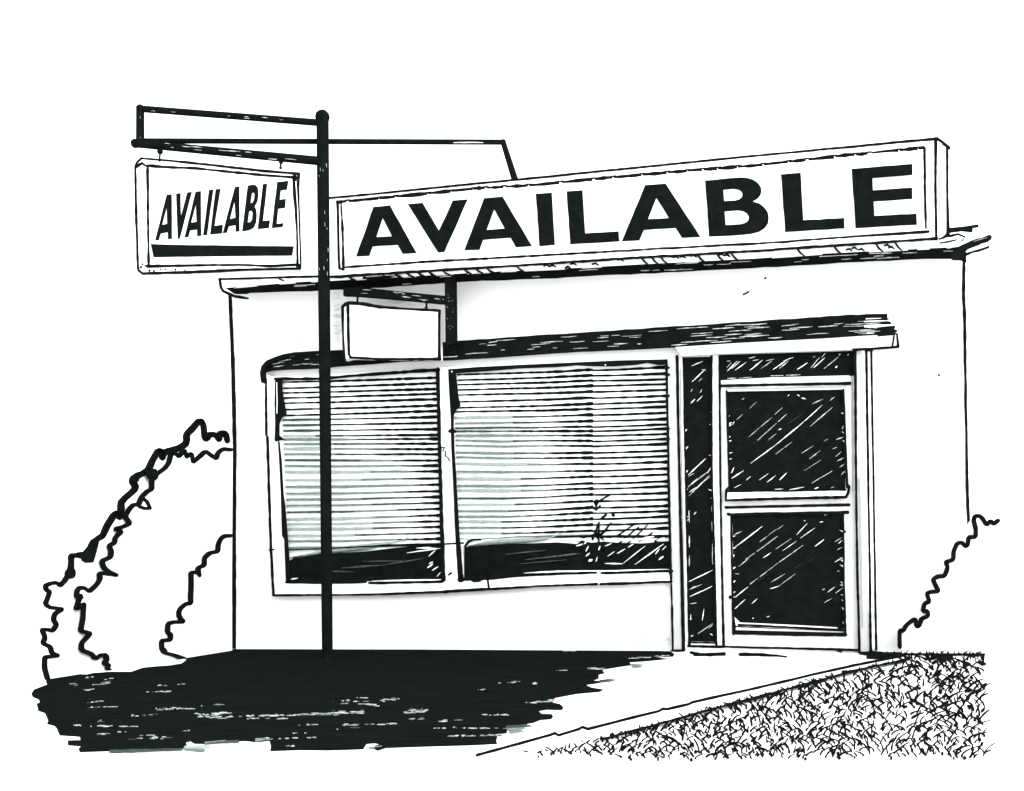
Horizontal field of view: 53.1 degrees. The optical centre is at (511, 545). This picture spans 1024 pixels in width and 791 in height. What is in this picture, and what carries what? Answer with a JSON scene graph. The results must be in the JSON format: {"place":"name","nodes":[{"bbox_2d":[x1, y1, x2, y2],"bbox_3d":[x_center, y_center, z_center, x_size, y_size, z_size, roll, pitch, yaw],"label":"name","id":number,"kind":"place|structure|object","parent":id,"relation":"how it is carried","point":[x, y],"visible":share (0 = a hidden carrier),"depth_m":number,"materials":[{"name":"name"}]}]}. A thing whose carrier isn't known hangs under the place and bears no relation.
{"place":"outdoors","nodes":[
{"label":"outdoors","id":0,"kind":"place"},
{"bbox_2d":[31,649,786,752],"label":"black asphalt","id":1,"kind":"structure","parent":0,"point":[308,699],"depth_m":5.77,"materials":[{"name":"black asphalt"}]},
{"bbox_2d":[130,104,517,658],"bbox_3d":[-1.404,-1.240,7.887,2.935,4.224,0.244,0,0,-12],"label":"sign post","id":2,"kind":"object","parent":1,"relation":"on","point":[322,141],"visible":0.99,"depth_m":7.83,"materials":[{"name":"black metal"}]},
{"bbox_2d":[134,148,301,278],"bbox_3d":[-2.232,-2.513,7.831,1.233,0.955,0.183,0,0,-8],"label":"hanging sign","id":3,"kind":"object","parent":2,"relation":"hanging from","point":[195,219],"visible":1,"depth_m":7.75,"materials":[{"name":"white paint"}]},
{"bbox_2d":[0,542,1023,790],"bbox_3d":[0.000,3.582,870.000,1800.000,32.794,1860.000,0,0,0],"label":"ground","id":4,"kind":"structure","parent":0,"point":[38,752],"depth_m":4.16,"materials":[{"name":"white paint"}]},
{"bbox_2d":[39,418,232,679],"bbox_3d":[-2.846,-0.031,7.820,0.295,2.008,2.204,0,0,20],"label":"bush","id":5,"kind":"object","parent":4,"relation":"on","point":[61,635],"visible":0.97,"depth_m":7.09,"materials":[{"name":"white plant"}]},
{"bbox_2d":[73,447,232,670],"bbox_3d":[-2.771,0.070,7.904,0.263,1.793,1.867,0,0,20],"label":"bush","id":6,"kind":"object","parent":4,"relation":"on","point":[177,516],"visible":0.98,"depth_m":7.74,"materials":[{"name":"white plant"}]},
{"bbox_2d":[159,534,232,658],"bbox_3d":[-2.591,0.397,8.287,0.230,1.000,1.026,0,0,20],"label":"bush","id":7,"kind":"object","parent":4,"relation":"on","point":[201,625],"visible":1,"depth_m":8.29,"materials":[{"name":"white plant"}]},
{"bbox_2d":[218,224,991,652],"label":"shop building","id":8,"kind":"structure","parent":4,"relation":"on","point":[746,452],"depth_m":8.10,"materials":[{"name":"white paint"}]},
{"bbox_2d":[265,367,449,596],"bbox_3d":[-1.296,-0.520,8.544,1.634,1.897,0.057,0,0,12],"label":"window","id":9,"kind":"structure","parent":8,"relation":"in","point":[388,532],"depth_m":8.54,"materials":[{"name":"white glass"}]},
{"bbox_2d":[343,275,457,346],"bbox_3d":[-0.907,-1.879,8.270,0.949,0.556,0.066,0,0,11],"label":"sign bracket","id":10,"kind":"object","parent":8,"relation":"attached to","point":[448,300],"visible":1,"depth_m":8.19,"materials":[{"name":"black metal"}]},
{"bbox_2d":[341,294,442,360],"bbox_3d":[-0.970,-1.762,8.299,0.849,0.567,0.105,0,0,12],"label":"hanging sign","id":11,"kind":"object","parent":10,"relation":"hanging from","point":[370,331],"visible":1,"depth_m":8.26,"materials":[{"name":"white paint"}]},
{"bbox_2d":[441,358,672,592],"bbox_3d":[0.348,-0.545,8.195,1.883,1.860,0.057,0,0,12],"label":"window","id":12,"kind":"structure","parent":8,"relation":"in","point":[556,474],"depth_m":8.20,"materials":[{"name":"white glass"}]},
{"bbox_2d":[329,137,950,277],"bbox_3d":[0.851,-2.556,7.900,4.732,0.779,0.229,0,0,12],"label":"rooftop sign","id":13,"kind":"object","parent":8,"relation":"on","point":[878,193],"visible":0.99,"depth_m":7.73,"materials":[{"name":"white paint"}]},
{"bbox_2d":[719,373,857,652],"bbox_3d":[2.116,-0.248,7.838,1.054,2.115,0.084,0,0,12],"label":"door","id":14,"kind":"structure","parent":8,"relation":"in","point":[788,445],"depth_m":7.84,"materials":[{"name":"white paint"}]},
{"bbox_2d":[476,654,906,758],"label":"kerb","id":15,"kind":"structure","parent":4,"relation":"on","point":[552,741],"depth_m":4.82,"materials":[{"name":"white paint"}]},
{"bbox_2d":[523,650,994,761],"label":"grass","id":16,"kind":"structure","parent":4,"relation":"on","point":[949,657],"depth_m":4.67,"materials":[{"name":"black"}]},
{"bbox_2d":[897,514,1023,654],"bbox_3d":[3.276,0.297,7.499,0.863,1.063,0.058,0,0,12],"label":"bush","id":17,"kind":"object","parent":16,"relation":"on","point":[973,600],"visible":1,"depth_m":7.46,"materials":[{"name":"white plant"}]},
{"bbox_2d":[0,0,1023,556],"label":"sky","id":18,"kind":"structure","parent":0,"point":[104,365],"materials":[{"name":"white"}]}
]}

